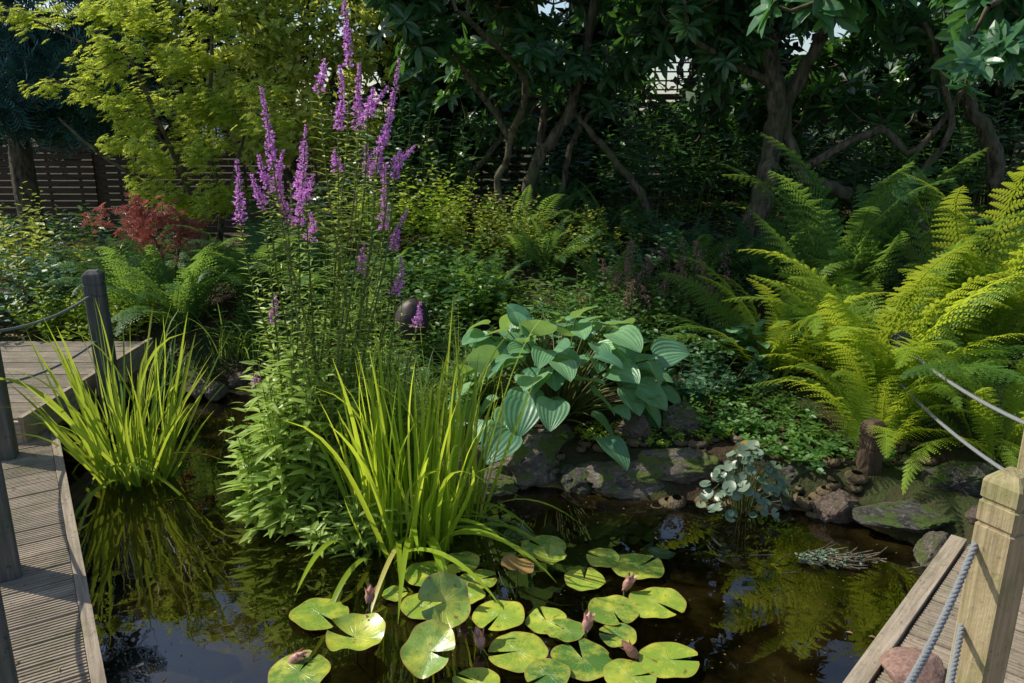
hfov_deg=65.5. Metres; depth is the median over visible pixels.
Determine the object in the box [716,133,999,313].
fern
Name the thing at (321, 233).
lime shrub
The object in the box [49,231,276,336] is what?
fern
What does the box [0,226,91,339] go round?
green shrub
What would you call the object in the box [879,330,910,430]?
rope post
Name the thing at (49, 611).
wooden walkway
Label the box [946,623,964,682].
rope rail
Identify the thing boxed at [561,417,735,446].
ground cover
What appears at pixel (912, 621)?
wooden decking
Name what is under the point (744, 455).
marginal plant
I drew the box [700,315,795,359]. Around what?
hosta
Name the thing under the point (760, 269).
fern
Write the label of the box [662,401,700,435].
mossy boulder
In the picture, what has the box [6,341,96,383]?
rope rail
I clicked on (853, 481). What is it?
pond pebbles
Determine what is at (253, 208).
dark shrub
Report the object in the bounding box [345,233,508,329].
green shrub
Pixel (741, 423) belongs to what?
leafy perennial
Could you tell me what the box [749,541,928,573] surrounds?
floating weed
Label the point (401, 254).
fern
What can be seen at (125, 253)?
green shrub
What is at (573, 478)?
mossy boulder
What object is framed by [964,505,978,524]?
cobble stone
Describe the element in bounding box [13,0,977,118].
sky
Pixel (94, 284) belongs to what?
rope post
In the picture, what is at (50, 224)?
dark shrub
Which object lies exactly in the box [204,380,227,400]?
edge stone
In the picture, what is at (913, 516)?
stone slab
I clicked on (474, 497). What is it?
iris clump
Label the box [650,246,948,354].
ground cover
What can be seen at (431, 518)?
iris clump
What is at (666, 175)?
dark shrub
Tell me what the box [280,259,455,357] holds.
leafy perennial
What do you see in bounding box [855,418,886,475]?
wooden stake
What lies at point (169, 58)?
acer tree
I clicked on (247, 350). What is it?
grass tuft
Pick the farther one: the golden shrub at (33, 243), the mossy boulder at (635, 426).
the golden shrub at (33, 243)
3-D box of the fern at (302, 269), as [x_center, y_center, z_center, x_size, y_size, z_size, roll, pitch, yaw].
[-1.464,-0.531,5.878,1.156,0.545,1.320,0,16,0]
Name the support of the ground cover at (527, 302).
on the ground at (888, 486)
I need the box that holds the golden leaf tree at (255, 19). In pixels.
[126,0,444,238]
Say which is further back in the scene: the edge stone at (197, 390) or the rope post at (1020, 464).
the edge stone at (197, 390)
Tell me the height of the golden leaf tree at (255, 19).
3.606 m
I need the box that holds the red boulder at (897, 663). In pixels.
[879,647,944,682]
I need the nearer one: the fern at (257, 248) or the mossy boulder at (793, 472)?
the mossy boulder at (793, 472)
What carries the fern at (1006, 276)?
on the ground at (888, 486)
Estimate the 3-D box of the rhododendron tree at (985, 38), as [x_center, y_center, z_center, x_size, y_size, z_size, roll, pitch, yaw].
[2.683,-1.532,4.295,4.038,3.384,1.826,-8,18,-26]
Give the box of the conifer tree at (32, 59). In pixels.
[0,0,177,254]
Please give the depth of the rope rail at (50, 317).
4.27 m
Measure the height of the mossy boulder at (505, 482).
0.178 m
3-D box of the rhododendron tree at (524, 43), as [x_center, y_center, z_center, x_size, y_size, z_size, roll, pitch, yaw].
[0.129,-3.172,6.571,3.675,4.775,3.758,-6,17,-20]
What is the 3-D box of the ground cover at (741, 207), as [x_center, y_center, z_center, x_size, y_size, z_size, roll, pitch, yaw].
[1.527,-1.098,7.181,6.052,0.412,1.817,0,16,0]
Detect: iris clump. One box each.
[0,299,238,518]
[271,328,556,620]
[360,303,574,531]
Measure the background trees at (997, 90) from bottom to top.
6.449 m
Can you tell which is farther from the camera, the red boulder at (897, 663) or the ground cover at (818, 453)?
the ground cover at (818, 453)
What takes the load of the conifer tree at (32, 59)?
on the ground at (888, 486)
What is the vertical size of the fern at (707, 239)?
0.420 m
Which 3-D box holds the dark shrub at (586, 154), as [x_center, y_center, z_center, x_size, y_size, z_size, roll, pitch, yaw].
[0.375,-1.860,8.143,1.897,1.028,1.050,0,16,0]
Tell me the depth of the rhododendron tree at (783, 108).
6.24 m
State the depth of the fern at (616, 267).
5.86 m
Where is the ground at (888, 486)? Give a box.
[0,124,1023,548]
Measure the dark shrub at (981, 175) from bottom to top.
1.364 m
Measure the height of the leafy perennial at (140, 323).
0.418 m
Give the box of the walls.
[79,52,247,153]
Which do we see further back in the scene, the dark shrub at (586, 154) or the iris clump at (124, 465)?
the dark shrub at (586, 154)
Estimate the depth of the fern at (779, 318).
4.85 m
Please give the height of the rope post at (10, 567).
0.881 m
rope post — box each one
[0,349,18,460]
[0,457,22,582]
[0,589,18,682]
[81,269,120,419]
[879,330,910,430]
[945,466,1023,682]
[1017,432,1023,470]
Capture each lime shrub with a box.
[269,185,388,270]
[340,152,497,263]
[442,268,545,326]
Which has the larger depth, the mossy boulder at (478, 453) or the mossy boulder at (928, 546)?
the mossy boulder at (478, 453)
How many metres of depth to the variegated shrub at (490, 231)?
6.32 m
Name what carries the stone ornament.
on the ground at (888, 486)
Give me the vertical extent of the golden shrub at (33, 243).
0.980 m
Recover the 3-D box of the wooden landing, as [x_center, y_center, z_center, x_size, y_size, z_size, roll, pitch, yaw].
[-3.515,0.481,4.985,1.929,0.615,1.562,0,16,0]
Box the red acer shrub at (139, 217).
[80,192,217,279]
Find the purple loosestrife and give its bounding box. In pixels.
[216,0,433,564]
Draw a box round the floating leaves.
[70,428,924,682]
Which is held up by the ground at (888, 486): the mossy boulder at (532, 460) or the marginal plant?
the mossy boulder at (532, 460)
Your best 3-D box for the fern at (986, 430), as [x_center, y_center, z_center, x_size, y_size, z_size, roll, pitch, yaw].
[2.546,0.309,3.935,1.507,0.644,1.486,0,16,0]
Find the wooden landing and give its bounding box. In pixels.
[0,338,153,443]
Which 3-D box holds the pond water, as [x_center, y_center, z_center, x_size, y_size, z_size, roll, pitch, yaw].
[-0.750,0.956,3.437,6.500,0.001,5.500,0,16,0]
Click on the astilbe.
(634, 284)
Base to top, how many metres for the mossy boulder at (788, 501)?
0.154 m
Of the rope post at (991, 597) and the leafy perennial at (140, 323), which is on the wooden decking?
the rope post at (991, 597)
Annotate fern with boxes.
[43,236,219,312]
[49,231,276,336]
[174,216,355,302]
[224,229,384,307]
[340,223,454,285]
[419,252,538,303]
[467,185,585,241]
[478,211,606,270]
[502,167,609,222]
[541,179,661,240]
[551,244,663,293]
[637,253,913,382]
[639,218,783,277]
[678,211,820,286]
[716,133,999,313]
[722,209,1023,417]
[745,340,1022,463]
[829,312,1023,494]
[852,153,1023,371]
[955,259,1023,358]
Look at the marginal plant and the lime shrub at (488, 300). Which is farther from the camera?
the lime shrub at (488, 300)
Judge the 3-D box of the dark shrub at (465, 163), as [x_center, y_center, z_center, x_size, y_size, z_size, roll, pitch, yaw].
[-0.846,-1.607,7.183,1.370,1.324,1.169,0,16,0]
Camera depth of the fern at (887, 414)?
4.06 m
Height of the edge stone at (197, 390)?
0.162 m
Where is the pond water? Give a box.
[49,391,925,682]
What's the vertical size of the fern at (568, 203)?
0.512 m
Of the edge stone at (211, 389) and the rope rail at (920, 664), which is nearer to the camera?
the rope rail at (920, 664)
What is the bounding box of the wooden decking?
[843,534,1023,682]
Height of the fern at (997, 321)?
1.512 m
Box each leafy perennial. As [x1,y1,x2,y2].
[27,291,155,340]
[208,249,376,355]
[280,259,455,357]
[348,307,496,393]
[495,268,701,356]
[637,310,779,409]
[680,384,824,437]
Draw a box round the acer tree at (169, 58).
[0,0,302,277]
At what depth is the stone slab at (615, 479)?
4.04 m
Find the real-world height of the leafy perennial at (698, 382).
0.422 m
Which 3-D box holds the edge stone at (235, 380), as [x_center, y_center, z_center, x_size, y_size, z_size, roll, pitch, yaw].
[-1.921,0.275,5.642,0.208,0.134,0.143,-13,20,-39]
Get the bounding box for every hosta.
[448,304,689,470]
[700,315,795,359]
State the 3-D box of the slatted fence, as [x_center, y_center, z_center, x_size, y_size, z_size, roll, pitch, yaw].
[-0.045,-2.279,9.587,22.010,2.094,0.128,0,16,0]
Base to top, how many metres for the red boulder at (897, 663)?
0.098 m
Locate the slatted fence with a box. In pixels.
[0,62,1023,233]
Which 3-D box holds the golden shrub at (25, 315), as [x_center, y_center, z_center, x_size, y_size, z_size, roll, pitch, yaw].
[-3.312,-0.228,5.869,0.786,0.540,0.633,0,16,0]
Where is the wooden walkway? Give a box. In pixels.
[0,430,106,682]
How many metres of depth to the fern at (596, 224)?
6.65 m
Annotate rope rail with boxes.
[0,295,90,331]
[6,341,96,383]
[899,382,1003,469]
[901,343,1023,424]
[904,541,977,682]
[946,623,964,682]
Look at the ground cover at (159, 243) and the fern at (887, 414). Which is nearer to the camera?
the fern at (887, 414)
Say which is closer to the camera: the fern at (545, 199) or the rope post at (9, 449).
the rope post at (9, 449)
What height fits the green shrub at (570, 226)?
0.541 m
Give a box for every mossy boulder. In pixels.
[442,444,483,477]
[459,469,518,497]
[485,424,575,487]
[559,464,593,493]
[614,411,653,441]
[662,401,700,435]
[769,485,794,508]
[781,459,810,484]
[811,488,863,523]
[913,531,949,567]
[920,460,998,497]
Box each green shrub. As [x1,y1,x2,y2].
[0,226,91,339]
[47,232,199,297]
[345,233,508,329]
[516,203,641,274]
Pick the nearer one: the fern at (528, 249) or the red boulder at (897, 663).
the red boulder at (897, 663)
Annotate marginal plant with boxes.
[696,440,788,522]
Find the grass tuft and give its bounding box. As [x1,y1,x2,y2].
[11,257,545,433]
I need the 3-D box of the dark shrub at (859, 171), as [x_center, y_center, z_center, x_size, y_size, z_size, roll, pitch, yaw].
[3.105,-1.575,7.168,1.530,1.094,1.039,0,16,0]
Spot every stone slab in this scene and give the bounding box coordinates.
[575,459,664,498]
[637,447,720,483]
[848,499,954,532]
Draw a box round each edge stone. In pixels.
[121,381,133,398]
[145,369,161,388]
[174,371,202,383]
[184,375,208,399]
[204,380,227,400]
[228,371,246,388]
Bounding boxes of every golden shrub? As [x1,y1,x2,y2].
[0,181,99,307]
[7,275,120,340]
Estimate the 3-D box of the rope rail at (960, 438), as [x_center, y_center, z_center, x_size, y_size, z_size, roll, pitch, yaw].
[1.985,0.366,3.609,0.018,0.115,1.572,2,16,8]
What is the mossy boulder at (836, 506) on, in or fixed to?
on the ground at (888, 486)
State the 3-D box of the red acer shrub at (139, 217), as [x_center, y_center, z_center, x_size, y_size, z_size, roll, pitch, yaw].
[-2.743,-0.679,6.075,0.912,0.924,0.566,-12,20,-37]
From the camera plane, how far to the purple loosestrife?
3.56 m
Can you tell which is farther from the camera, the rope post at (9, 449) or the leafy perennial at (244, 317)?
the leafy perennial at (244, 317)
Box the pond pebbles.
[519,433,937,517]
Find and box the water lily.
[268,535,699,682]
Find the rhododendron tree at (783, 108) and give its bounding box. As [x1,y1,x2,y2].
[588,0,1007,257]
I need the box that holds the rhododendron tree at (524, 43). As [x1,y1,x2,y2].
[335,0,752,234]
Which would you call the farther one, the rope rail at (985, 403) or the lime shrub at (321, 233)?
the lime shrub at (321, 233)
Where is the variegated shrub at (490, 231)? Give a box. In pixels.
[432,185,561,266]
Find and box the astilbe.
[570,236,746,353]
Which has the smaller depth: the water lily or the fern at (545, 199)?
the water lily
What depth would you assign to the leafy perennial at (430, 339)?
5.18 m
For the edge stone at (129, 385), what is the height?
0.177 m
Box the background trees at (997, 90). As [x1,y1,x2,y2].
[0,0,1023,209]
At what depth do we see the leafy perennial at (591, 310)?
5.27 m
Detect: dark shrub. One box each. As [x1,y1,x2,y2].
[0,201,177,252]
[237,154,355,258]
[335,90,492,226]
[465,107,632,210]
[589,83,754,222]
[595,205,749,282]
[628,89,824,211]
[775,115,943,226]
[882,81,1023,217]
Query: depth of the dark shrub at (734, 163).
7.90 m
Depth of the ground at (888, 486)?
5.57 m
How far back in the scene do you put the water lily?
2.90 m
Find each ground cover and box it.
[0,199,425,276]
[283,237,746,325]
[346,194,1023,255]
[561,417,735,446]
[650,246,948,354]
[738,420,896,473]
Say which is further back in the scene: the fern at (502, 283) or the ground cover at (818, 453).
the fern at (502, 283)
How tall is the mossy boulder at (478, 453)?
0.268 m
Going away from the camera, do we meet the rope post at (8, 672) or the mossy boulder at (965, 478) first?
the rope post at (8, 672)
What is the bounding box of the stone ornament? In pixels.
[395,298,428,340]
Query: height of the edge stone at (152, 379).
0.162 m
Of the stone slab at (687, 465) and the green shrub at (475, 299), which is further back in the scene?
the green shrub at (475, 299)
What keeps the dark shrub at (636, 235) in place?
on the ground at (888, 486)
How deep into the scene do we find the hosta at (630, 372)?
4.31 m
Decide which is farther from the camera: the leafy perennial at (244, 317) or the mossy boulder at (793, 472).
the leafy perennial at (244, 317)
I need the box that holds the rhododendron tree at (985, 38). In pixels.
[746,0,1023,101]
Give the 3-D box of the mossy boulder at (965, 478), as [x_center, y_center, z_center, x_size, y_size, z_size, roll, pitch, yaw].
[2.191,0.685,3.826,0.460,0.229,0.276,5,17,19]
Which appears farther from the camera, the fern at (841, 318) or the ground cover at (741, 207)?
the ground cover at (741, 207)
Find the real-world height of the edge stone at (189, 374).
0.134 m
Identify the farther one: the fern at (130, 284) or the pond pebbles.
the fern at (130, 284)

